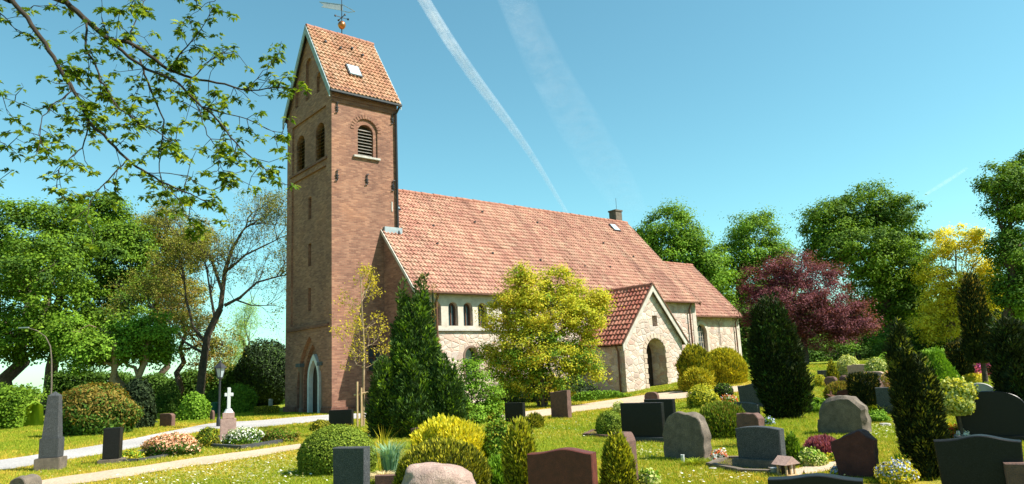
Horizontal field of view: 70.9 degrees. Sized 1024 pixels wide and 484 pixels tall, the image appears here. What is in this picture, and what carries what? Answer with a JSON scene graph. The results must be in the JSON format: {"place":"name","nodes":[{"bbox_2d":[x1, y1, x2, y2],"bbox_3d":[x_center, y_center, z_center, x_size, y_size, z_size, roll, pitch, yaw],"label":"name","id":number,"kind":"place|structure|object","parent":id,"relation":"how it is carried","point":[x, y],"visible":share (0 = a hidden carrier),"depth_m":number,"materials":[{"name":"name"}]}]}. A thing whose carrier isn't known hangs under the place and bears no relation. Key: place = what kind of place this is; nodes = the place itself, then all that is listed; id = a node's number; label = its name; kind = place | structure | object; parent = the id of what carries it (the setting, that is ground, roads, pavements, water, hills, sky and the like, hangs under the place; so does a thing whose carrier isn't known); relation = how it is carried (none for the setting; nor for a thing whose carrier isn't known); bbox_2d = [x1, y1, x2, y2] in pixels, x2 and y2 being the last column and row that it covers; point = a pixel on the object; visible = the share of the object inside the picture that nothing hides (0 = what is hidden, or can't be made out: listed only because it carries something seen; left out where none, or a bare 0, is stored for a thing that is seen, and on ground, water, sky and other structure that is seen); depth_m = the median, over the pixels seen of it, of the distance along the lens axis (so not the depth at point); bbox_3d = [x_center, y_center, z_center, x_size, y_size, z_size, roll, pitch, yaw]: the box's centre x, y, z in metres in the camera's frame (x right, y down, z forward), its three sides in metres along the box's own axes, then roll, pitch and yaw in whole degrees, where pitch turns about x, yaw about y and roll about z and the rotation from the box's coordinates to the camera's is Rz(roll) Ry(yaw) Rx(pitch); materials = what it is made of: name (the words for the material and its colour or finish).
{"place":"outdoors","nodes":[
{"label":"outdoors","id":0,"kind":"place"},
{"bbox_2d":[0,413,365,469],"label":"gravel path","id":1,"kind":"structure","parent":0,"point":[17,462],"depth_m":22.41,"materials":[{"name":"beige gravel"}]},
{"bbox_2d":[213,360,226,425],"bbox_3d":[-11.105,5.733,27.303,0.520,2.476,0.450,-3,-10,0],"label":"lantern post","id":2,"kind":"object","parent":1,"relation":"on","point":[220,367],"visible":0.94,"depth_m":27.30,"materials":[{"name":"metal"}]},
{"bbox_2d":[42,435,373,483],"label":"sandy path","id":3,"kind":"structure","parent":0,"point":[95,476],"depth_m":14.40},
{"bbox_2d":[372,439,408,473],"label":"ornamental grass","id":4,"kind":"object","parent":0,"point":[390,457],"depth_m":11.56,"materials":[{"name":"green plant"}]},
{"bbox_2d":[0,357,1023,483],"bbox_3d":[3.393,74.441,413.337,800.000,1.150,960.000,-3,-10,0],"label":"ground","id":5,"kind":"structure","parent":0,"point":[938,481],"depth_m":14.85,"materials":[{"name":"green plant"}]},
{"bbox_2d":[0,382,49,428],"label":"hedge","id":6,"kind":"object","parent":5,"relation":"on","point":[20,406],"visible":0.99,"depth_m":32.75,"materials":[{"name":"green plant"}]},
{"bbox_2d":[10,474,41,483],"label":"gravestone","id":7,"kind":"object","parent":5,"relation":"on","point":[31,479],"visible":1,"depth_m":11.00,"materials":[{"name":"grey stone"}]},
{"bbox_2d":[33,391,66,470],"bbox_3d":[-9.619,3.987,15.055,0.480,1.689,0.420,0,-10,-12],"label":"obelisk gravestone","id":8,"kind":"object","parent":5,"relation":"on","point":[51,449],"visible":0.81,"depth_m":14.94,"materials":[{"name":"grey stone"}]},
{"bbox_2d":[0,194,121,385],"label":"broadleaf tree","id":9,"kind":"object","parent":5,"relation":"on","point":[23,272],"visible":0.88,"depth_m":41.80,"materials":[{"name":"green plant"}]},
{"bbox_2d":[62,382,143,436],"bbox_3d":[-14.974,6.013,25.922,3.323,1.982,2.568,-3,-10,0],"label":"rhododendron","id":10,"kind":"object","parent":5,"relation":"on","point":[92,409],"visible":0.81,"depth_m":25.21,"materials":[{"name":"green plant"}]},
{"bbox_2d":[40,186,168,413],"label":"broadleaf tree","id":11,"kind":"object","parent":5,"relation":"on","point":[129,247],"visible":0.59,"depth_m":51.74,"materials":[{"name":"green plant"}]},
{"bbox_2d":[27,302,187,392],"bbox_3d":[-21.074,6.416,37.400,7.790,6.325,4.681,1,-11,-19],"label":"multi stem tree","id":12,"kind":"object","parent":5,"relation":"on","point":[145,340],"visible":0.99,"depth_m":37.04,"materials":[{"name":"green plant"}]},
{"bbox_2d":[97,427,125,464],"bbox_3d":[-8.717,4.488,15.694,0.480,0.846,0.400,0,-10,-15],"label":"pillar gravestone","id":13,"kind":"object","parent":5,"relation":"on","point":[112,444],"visible":0.73,"depth_m":15.58,"materials":[{"name":"grey stone"}]},
{"bbox_2d":[123,377,157,428],"bbox_3d":[-14.962,6.428,28.658,1.703,2.098,1.503,-3,-10,0],"label":"rhododendron","id":14,"kind":"object","parent":5,"relation":"on","point":[141,392],"visible":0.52,"depth_m":28.38,"materials":[{"name":"green plant"}]},
{"bbox_2d":[122,449,168,461],"bbox_3d":[-8.467,5.089,17.201,1.713,0.170,3.292,2,-11,-27],"label":"grave border","id":15,"kind":"object","parent":5,"relation":"on","point":[145,457],"visible":0.2,"depth_m":15.79,"materials":[{"name":"stone"}]},
{"bbox_2d":[140,431,202,456],"bbox_3d":[-7.947,4.701,16.673,1.549,0.606,0.851,-3,-10,0],"label":"azalea","id":16,"kind":"object","parent":15,"relation":"on","point":[172,444],"visible":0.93,"depth_m":16.48,"materials":[{"name":"pink plant"}]},
{"bbox_2d":[0,0,311,254],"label":"maple tree","id":17,"kind":"object","parent":5,"relation":"on","point":[177,65],"visible":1,"depth_m":8.60,"materials":[{"name":"green plant"}]},
{"bbox_2d":[40,363,284,415],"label":"hedge","id":18,"kind":"object","parent":5,"relation":"on","point":[62,382],"visible":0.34,"depth_m":48.52,"materials":[{"name":"green plant"}]},
{"bbox_2d":[155,382,181,413],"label":"shrub","id":19,"kind":"object","parent":5,"relation":"on","point":[169,398],"visible":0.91,"depth_m":42.42,"materials":[{"name":"green plant"}]},
{"bbox_2d":[127,209,226,375],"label":"broadleaf tree","id":20,"kind":"object","parent":5,"relation":"on","point":[160,239],"visible":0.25,"depth_m":56.31,"materials":[{"name":"green plant"}]},
{"bbox_2d":[140,265,246,395],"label":"broadleaf tree","id":21,"kind":"object","parent":5,"relation":"on","point":[215,341],"visible":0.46,"depth_m":45.59,"materials":[{"name":"green plant"}]},
{"bbox_2d":[101,182,286,395],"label":"bare limbed tree","id":22,"kind":"object","parent":5,"relation":"on","point":[153,284],"visible":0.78,"depth_m":42.24,"materials":[{"name":"green plant"}]},
{"bbox_2d":[176,391,211,420],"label":"shrub","id":23,"kind":"object","parent":5,"relation":"on","point":[194,405],"visible":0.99,"depth_m":32.59,"materials":[{"name":"green plant"}]},
{"bbox_2d":[211,290,264,363],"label":"willow tree","id":24,"kind":"object","parent":5,"relation":"on","point":[243,326],"visible":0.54,"depth_m":61.50,"materials":[{"name":"green plant"}]},
{"bbox_2d":[220,382,258,412],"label":"shrub","id":25,"kind":"object","parent":5,"relation":"on","point":[244,398],"visible":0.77,"depth_m":38.02,"materials":[{"name":"green plant"}]},
{"bbox_2d":[210,435,283,449],"bbox_3d":[-7.259,5.407,19.385,2.275,0.200,4.479,4,-12,-34],"label":"grave border","id":26,"kind":"object","parent":5,"relation":"on","point":[240,446],"visible":0.13,"depth_m":17.84,"materials":[{"name":"stone"}]},
{"bbox_2d":[195,426,221,447],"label":"azalea","id":27,"kind":"object","parent":26,"relation":"on","point":[207,436],"visible":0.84,"depth_m":18.29,"materials":[{"name":"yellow plant"}]},
{"bbox_2d":[219,387,235,440],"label":"cross gravestone","id":28,"kind":"object","parent":26,"relation":"on","point":[227,420],"visible":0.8,"depth_m":19.45,"materials":[{"name":"pink stone"}]},
{"bbox_2d":[220,426,265,444],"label":"azalea","id":29,"kind":"object","parent":26,"relation":"on","point":[242,435],"visible":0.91,"depth_m":18.52,"materials":[{"name":"white plant"}]},
{"bbox_2d":[233,337,284,405],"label":"evergreen bush","id":30,"kind":"object","parent":5,"relation":"on","point":[260,369],"visible":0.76,"depth_m":47.34,"materials":[{"name":"green plant"}]},
{"bbox_2d":[261,427,301,442],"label":"shrub","id":31,"kind":"object","parent":5,"relation":"on","point":[276,433],"visible":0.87,"depth_m":18.73,"materials":[{"name":"green plant"}]},
{"bbox_2d":[296,423,377,476],"bbox_3d":[-3.036,3.598,12.507,1.411,0.853,1.264,-3,-10,0],"label":"box ball","id":32,"kind":"object","parent":5,"relation":"on","point":[316,448],"visible":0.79,"depth_m":12.14,"materials":[{"name":"green plant"}]},
{"bbox_2d":[329,409,353,424],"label":"gravestone","id":33,"kind":"object","parent":5,"relation":"on","point":[346,416],"visible":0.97,"depth_m":24.48,"materials":[{"name":"black stone"}]},
{"bbox_2d":[333,446,369,483],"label":"gravestone","id":34,"kind":"object","parent":5,"relation":"on","point":[351,464],"visible":1,"depth_m":9.57,"materials":[{"name":"stone"}]},
{"bbox_2d":[329,262,390,425],"bbox_3d":[-4.947,3.354,24.040,2.346,5.662,2.576,-3,-10,0],"label":"staked sapling","id":35,"kind":"object","parent":5,"relation":"on","point":[355,325],"visible":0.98,"depth_m":24.32,"materials":[{"name":"yellow plant"}]},
{"bbox_2d":[363,271,468,438],"bbox_3d":[-2.590,3.103,19.677,2.845,4.818,2.683,-3,-10,0],"label":"conifer","id":36,"kind":"object","parent":5,"relation":"on","point":[416,382],"visible":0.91,"depth_m":18.98,"materials":[{"name":"green plant"}]},
{"bbox_2d":[402,462,476,483],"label":"boulder gravestone","id":37,"kind":"object","parent":5,"relation":"on","point":[429,473],"visible":1,"depth_m":8.76,"materials":[{"name":"stone"}]},
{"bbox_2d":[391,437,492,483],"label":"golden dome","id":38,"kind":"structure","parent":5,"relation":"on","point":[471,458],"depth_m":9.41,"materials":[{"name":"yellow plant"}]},
{"bbox_2d":[408,413,488,459],"bbox_3d":[-1.122,3.470,12.650,1.547,0.950,1.095,-3,-10,0],"label":"golden bush","id":39,"kind":"object","parent":5,"relation":"on","point":[449,427],"visible":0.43,"depth_m":12.48,"materials":[{"name":"yellow plant"}]},
{"bbox_2d":[29,413,896,483],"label":"daisies","id":40,"kind":"object","parent":5,"relation":"on","point":[257,471],"visible":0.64,"depth_m":12.83,"materials":[{"name":"white plant"}]},
{"bbox_2d":[456,354,508,423],"bbox_3d":[-1.273,4.838,22.775,2.647,2.703,2.067,-3,-10,0],"label":"leafy shrub","id":41,"kind":"object","parent":5,"relation":"on","point":[485,408],"visible":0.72,"depth_m":22.77,"materials":[{"name":"green plant"}]},
{"bbox_2d":[481,453,503,483],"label":"feathery plant","id":42,"kind":"object","parent":5,"relation":"on","point":[495,461],"visible":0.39,"depth_m":9.74,"materials":[{"name":"green plant"}]},
{"bbox_2d":[481,418,511,460],"bbox_3d":[-0.227,3.543,12.777,0.891,0.822,0.710,-3,-10,0],"label":"leafy shrub","id":43,"kind":"object","parent":5,"relation":"on","point":[494,430],"visible":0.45,"depth_m":12.58,"materials":[{"name":"green plant"}]},
{"bbox_2d":[282,0,744,413],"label":"church","id":44,"kind":"structure","parent":5,"relation":"on","point":[350,205],"depth_m":36.98,"materials":[{"name":"brick"}]},
{"bbox_2d":[505,402,525,421],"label":"gravestone","id":45,"kind":"object","parent":5,"relation":"on","point":[515,409],"visible":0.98,"depth_m":22.24,"materials":[{"name":"black stone"}]},
{"bbox_2d":[499,414,537,483],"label":"golden cypress","id":46,"kind":"object","parent":5,"relation":"on","point":[518,444],"visible":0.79,"depth_m":8.86,"materials":[{"name":"green plant"}]},
{"bbox_2d":[526,412,545,428],"bbox_3d":[0.616,4.879,19.721,0.625,0.494,0.604,-3,-10,0],"label":"golden ball","id":47,"kind":"object","parent":5,"relation":"on","point":[536,420],"visible":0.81,"depth_m":19.56,"materials":[{"name":"plant"}]},
{"bbox_2d":[492,378,598,402],"bbox_3d":[1.279,7.318,35.489,6.063,1.258,2.151,-3,-10,0],"label":"ground shrub","id":48,"kind":"object","parent":5,"relation":"on","point":[585,387],"visible":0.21,"depth_m":34.78,"materials":[{"name":"green plant"}]},
{"bbox_2d":[468,259,624,406],"bbox_3d":[1.451,3.865,30.259,6.922,6.712,4.087,-3,-10,0],"label":"golden maple","id":49,"kind":"object","parent":5,"relation":"on","point":[571,314],"visible":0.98,"depth_m":30.20,"materials":[{"name":"yellow plant"}]},
{"bbox_2d":[550,390,571,417],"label":"gravestone","id":50,"kind":"object","parent":5,"relation":"on","point":[560,404],"visible":0.91,"depth_m":23.11,"materials":[{"name":"brown stone"}]},
{"bbox_2d":[527,447,597,483],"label":"gravestone","id":51,"kind":"object","parent":5,"relation":"on","point":[568,465],"visible":1,"depth_m":8.38,"materials":[{"name":"red stone"}]},
{"bbox_2d":[571,389,631,401],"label":"border plants","id":52,"kind":"object","parent":5,"relation":"on","point":[594,395],"visible":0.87,"depth_m":32.93,"materials":[{"name":"green plant"}]},
{"bbox_2d":[595,410,621,434],"bbox_3d":[2.290,4.219,16.743,0.741,0.645,0.741,-3,-10,0],"label":"box ball","id":53,"kind":"object","parent":5,"relation":"on","point":[609,421],"visible":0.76,"depth_m":16.51,"materials":[{"name":"green plant"}]},
{"bbox_2d":[599,429,638,483],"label":"golden cypress","id":54,"kind":"object","parent":5,"relation":"on","point":[618,463],"visible":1,"depth_m":8.86,"materials":[{"name":"green plant"}]},
{"bbox_2d":[618,431,638,481],"bbox_3d":[1.524,2.982,9.672,0.200,0.824,0.261,7,-14,-43],"label":"gravestone","id":55,"kind":"object","parent":5,"relation":"on","point":[630,439],"visible":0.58,"depth_m":9.64,"materials":[{"name":"pink stone"}]},
{"bbox_2d":[620,402,664,442],"bbox_3d":[2.757,3.839,15.128,1.039,0.895,0.340,-8,-12,29],"label":"gravestone","id":56,"kind":"object","parent":5,"relation":"on","point":[644,422],"visible":0.85,"depth_m":15.03,"materials":[{"name":"black stone"}]},
{"bbox_2d":[638,467,661,483],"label":"pale plant","id":57,"kind":"object","parent":5,"relation":"on","point":[649,476],"visible":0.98,"depth_m":9.58,"materials":[{"name":"green plant"}]},
{"bbox_2d":[644,399,675,421],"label":"gravestone","id":58,"kind":"object","parent":5,"relation":"on","point":[669,407],"visible":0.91,"depth_m":18.02,"materials":[{"name":"black stone"}]},
{"bbox_2d":[663,411,711,459],"bbox_3d":[2.940,3.312,12.120,0.240,0.903,0.832,7,-14,-43],"label":"gravestone","id":59,"kind":"object","parent":5,"relation":"on","point":[688,435],"visible":0.89,"depth_m":12.00,"materials":[{"name":"grey stone"}]},
{"bbox_2d":[633,196,745,305],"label":"broadleaf tree","id":60,"kind":"object","parent":5,"relation":"on","point":[682,243],"visible":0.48,"depth_m":83.65,"materials":[{"name":"green plant"}]},
{"bbox_2d":[674,342,717,388],"bbox_3d":[8.536,5.739,33.489,1.921,2.165,1.741,-3,-10,0],"label":"golden yew","id":61,"kind":"object","parent":5,"relation":"on","point":[692,355],"visible":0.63,"depth_m":33.14,"materials":[{"name":"yellow plant"}]},
{"bbox_2d":[678,366,715,391],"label":"golden juniper","id":62,"kind":"object","parent":5,"relation":"on","point":[691,377],"visible":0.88,"depth_m":31.94,"materials":[{"name":"yellow plant"}]},
{"bbox_2d":[686,383,720,408],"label":"loose shrub","id":63,"kind":"object","parent":5,"relation":"on","point":[698,396],"visible":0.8,"depth_m":23.77,"materials":[{"name":"green plant"}]},
{"bbox_2d":[698,400,745,439],"bbox_3d":[4.437,3.746,15.229,1.225,0.829,0.980,-3,-10,0],"label":"clipped shrub","id":64,"kind":"object","parent":5,"relation":"on","point":[720,418],"visible":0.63,"depth_m":14.92,"materials":[{"name":"green plant"}]},
{"bbox_2d":[713,383,733,397],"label":"dark ball shrub","id":65,"kind":"object","parent":5,"relation":"on","point":[720,389],"visible":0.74,"depth_m":26.43,"materials":[{"name":"green plant"}]},
{"bbox_2d":[707,346,748,384],"bbox_3d":[9.964,5.785,33.848,2.409,1.814,1.975,-3,-10,0],"label":"golden yew","id":66,"kind":"object","parent":5,"relation":"on","point":[731,366],"visible":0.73,"depth_m":33.22,"materials":[{"name":"yellow plant"}]},
{"bbox_2d":[706,456,780,474],"bbox_3d":[3.425,3.432,10.909,0.908,0.160,1.768,-4,-10,8],"label":"grave border","id":67,"kind":"object","parent":5,"relation":"on","point":[715,462],"visible":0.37,"depth_m":10.68,"materials":[{"name":"grey stone"}]},
{"bbox_2d":[736,413,763,427],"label":"gravestone","id":68,"kind":"object","parent":5,"relation":"on","point":[749,419],"visible":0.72,"depth_m":13.32,"materials":[{"name":"pink stone"}]},
{"bbox_2d":[737,384,764,407],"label":"gravestone","id":69,"kind":"object","parent":5,"relation":"on","point":[746,393],"visible":0.48,"depth_m":22.66,"materials":[{"name":"stone"}]},
{"bbox_2d":[712,204,800,308],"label":"broadleaf tree","id":70,"kind":"object","parent":5,"relation":"on","point":[745,253],"visible":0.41,"depth_m":87.63,"materials":[{"name":"green plant"}]},
{"bbox_2d":[732,426,792,469],"bbox_3d":[3.700,3.098,10.670,0.340,0.710,0.817,7,-14,-43],"label":"gravestone","id":71,"kind":"object","parent":5,"relation":"on","point":[760,446],"visible":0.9,"depth_m":10.60,"materials":[{"name":"stone"}]},
{"bbox_2d":[744,290,815,418],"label":"yew column","id":72,"kind":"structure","parent":5,"relation":"on","point":[779,371],"depth_m":18.76,"materials":[{"name":"green plant"}]},
{"bbox_2d":[785,431,802,464],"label":"dwarf conifer","id":73,"kind":"object","parent":5,"relation":"on","point":[792,446],"visible":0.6,"depth_m":10.82,"materials":[{"name":"green plant"}]},
{"bbox_2d":[726,248,886,363],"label":"purple tree","id":74,"kind":"object","parent":5,"relation":"on","point":[835,322],"visible":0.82,"depth_m":42.95,"materials":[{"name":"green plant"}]},
{"bbox_2d":[795,446,828,466],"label":"mounded plant","id":75,"kind":"object","parent":5,"relation":"on","point":[807,456],"visible":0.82,"depth_m":10.59,"materials":[{"name":"green plant"}]},
{"bbox_2d":[767,473,863,483],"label":"gravestone","id":76,"kind":"object","parent":5,"relation":"on","point":[817,478],"visible":1,"depth_m":6.84,"materials":[{"name":"black stone"}]},
{"bbox_2d":[801,433,835,453],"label":"heather","id":77,"kind":"object","parent":5,"relation":"on","point":[822,443],"visible":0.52,"depth_m":11.57,"materials":[{"name":"pink plant"}]},
{"bbox_2d":[822,380,846,398],"bbox_3d":[10.744,4.830,23.521,1.154,0.654,1.133,-3,-10,0],"label":"yew cushion","id":78,"kind":"object","parent":5,"relation":"on","point":[833,387],"visible":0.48,"depth_m":23.33,"materials":[{"name":"plant"}]},
{"bbox_2d":[817,395,871,433],"bbox_3d":[6.884,3.645,14.966,1.023,0.888,0.420,-11,-13,39],"label":"boulder gravestone","id":79,"kind":"object","parent":5,"relation":"on","point":[847,414],"visible":0.9,"depth_m":14.78,"materials":[{"name":"grey stone"}]},
{"bbox_2d":[835,354,859,375],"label":"cream shrub","id":80,"kind":"object","parent":5,"relation":"on","point":[844,362],"visible":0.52,"depth_m":30.66,"materials":[{"name":"green plant"}]},
{"bbox_2d":[831,429,878,477],"bbox_3d":[4.534,2.846,9.461,0.559,0.747,0.200,-12,-11,41],"label":"gravestone","id":81,"kind":"object","parent":5,"relation":"on","point":[855,453],"visible":0.84,"depth_m":9.38,"materials":[{"name":"brown stone"}]},
{"bbox_2d":[843,371,880,411],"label":"yew block","id":82,"kind":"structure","parent":5,"relation":"on","point":[862,390],"depth_m":19.12,"materials":[{"name":"green plant"}]},
{"bbox_2d":[789,177,950,353],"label":"broadleaf tree","id":83,"kind":"object","parent":5,"relation":"on","point":[887,252],"visible":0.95,"depth_m":60.88,"materials":[{"name":"green plant"}]},
{"bbox_2d":[863,356,887,371],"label":"cream shrub","id":84,"kind":"object","parent":5,"relation":"on","point":[876,363],"visible":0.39,"depth_m":26.67,"materials":[{"name":"green plant"}]},
{"bbox_2d":[736,292,1023,363],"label":"hedge","id":85,"kind":"object","parent":5,"relation":"on","point":[743,342],"visible":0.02,"depth_m":69.78,"materials":[{"name":"green plant"}]},
{"bbox_2d":[868,408,891,422],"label":"leafy plants","id":86,"kind":"object","parent":5,"relation":"on","point":[878,416],"visible":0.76,"depth_m":16.71,"materials":[{"name":"green plant"}]},
{"bbox_2d":[875,387,893,413],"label":"gravestone","id":87,"kind":"object","parent":5,"relation":"on","point":[882,397],"visible":0.35,"depth_m":18.56,"materials":[{"name":"stone"}]},
{"bbox_2d":[874,457,920,483],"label":"flower bed","id":88,"kind":"object","parent":5,"relation":"on","point":[894,472],"visible":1,"depth_m":8.92,"materials":[{"name":"yellow plant"}]},
{"bbox_2d":[807,317,1015,361],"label":"understorey tree","id":89,"kind":"object","parent":5,"relation":"on","point":[867,349],"visible":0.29,"depth_m":56.39,"materials":[{"name":"green plant"}]},
{"bbox_2d":[880,316,950,480],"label":"yew column","id":90,"kind":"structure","parent":5,"relation":"on","point":[918,412],"depth_m":9.25,"materials":[{"name":"green plant"}]},
{"bbox_2d":[926,346,961,385],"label":"dwarf spruce","id":91,"kind":"object","parent":5,"relation":"on","point":[943,366],"visible":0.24,"depth_m":21.70,"materials":[{"name":"green plant"}]},
{"bbox_2d":[903,223,1003,348],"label":"yellow tree","id":92,"kind":"object","parent":5,"relation":"on","point":[927,323],"visible":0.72,"depth_m":55.56,"materials":[{"name":"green plant"}]},
{"bbox_2d":[939,374,980,434],"bbox_3d":[7.878,2.989,12.716,0.805,1.269,0.659,5,-13,-36],"label":"standard tree","id":93,"kind":"object","parent":5,"relation":"on","point":[958,401],"visible":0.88,"depth_m":12.59,"materials":[{"name":"green plant"}]},
{"bbox_2d":[954,269,994,382],"bbox_3d":[16.990,3.071,26.231,1.260,4.246,1.297,-3,-10,0],"label":"columnar conifer","id":94,"kind":"object","parent":5,"relation":"on","point":[974,314],"visible":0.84,"depth_m":26.06,"materials":[{"name":"green plant"}]},
{"bbox_2d":[933,434,1023,483],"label":"gravestone","id":95,"kind":"object","parent":5,"relation":"on","point":[975,459],"visible":1,"depth_m":7.73,"materials":[{"name":"black stone"}]},
{"bbox_2d":[953,391,1023,440],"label":"gravestone","id":96,"kind":"object","parent":5,"relation":"on","point":[998,413],"visible":0.58,"depth_m":12.51,"materials":[{"name":"black stone"}]},
{"bbox_2d":[963,148,1023,326],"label":"broadleaf tree","id":97,"kind":"object","parent":5,"relation":"on","point":[1007,181],"visible":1,"depth_m":50.26,"materials":[{"name":"green plant"}]},
{"bbox_2d":[983,309,1023,400],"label":"yew column","id":98,"kind":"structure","parent":5,"relation":"on","point":[1005,348],"depth_m":12.77,"materials":[{"name":"green plant"}]},
{"bbox_2d":[1003,462,1023,483],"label":"gravestone","id":99,"kind":"object","parent":5,"relation":"on","point":[1014,472],"visible":1,"depth_m":7.45,"materials":[{"name":"brown stone"}]},
{"bbox_2d":[0,0,1023,392],"label":"sky","id":100,"kind":"structure","parent":0,"point":[582,107],"materials":[{"name":"blue"}]},
{"bbox_2d":[501,386,737,418],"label":"church path","id":101,"kind":"structure","parent":0,"point":[633,399],"depth_m":29.71,"materials":[{"name":"beige gravel"}]},
{"bbox_2d":[792,461,835,474],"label":"garden path","id":102,"kind":"structure","parent":0,"point":[799,470],"depth_m":10.31,"materials":[{"name":"beige gravel"}]},
{"bbox_2d":[772,455,798,475],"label":"lantern house","id":103,"kind":"structure","parent":102,"relation":"on","point":[785,463],"depth_m":9.82,"materials":[{"name":"stone"}]},
{"bbox_2d":[944,340,974,376],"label":"clipped column","id":104,"kind":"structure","parent":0,"point":[954,355],"depth_m":27.50,"materials":[{"name":"green plant"}]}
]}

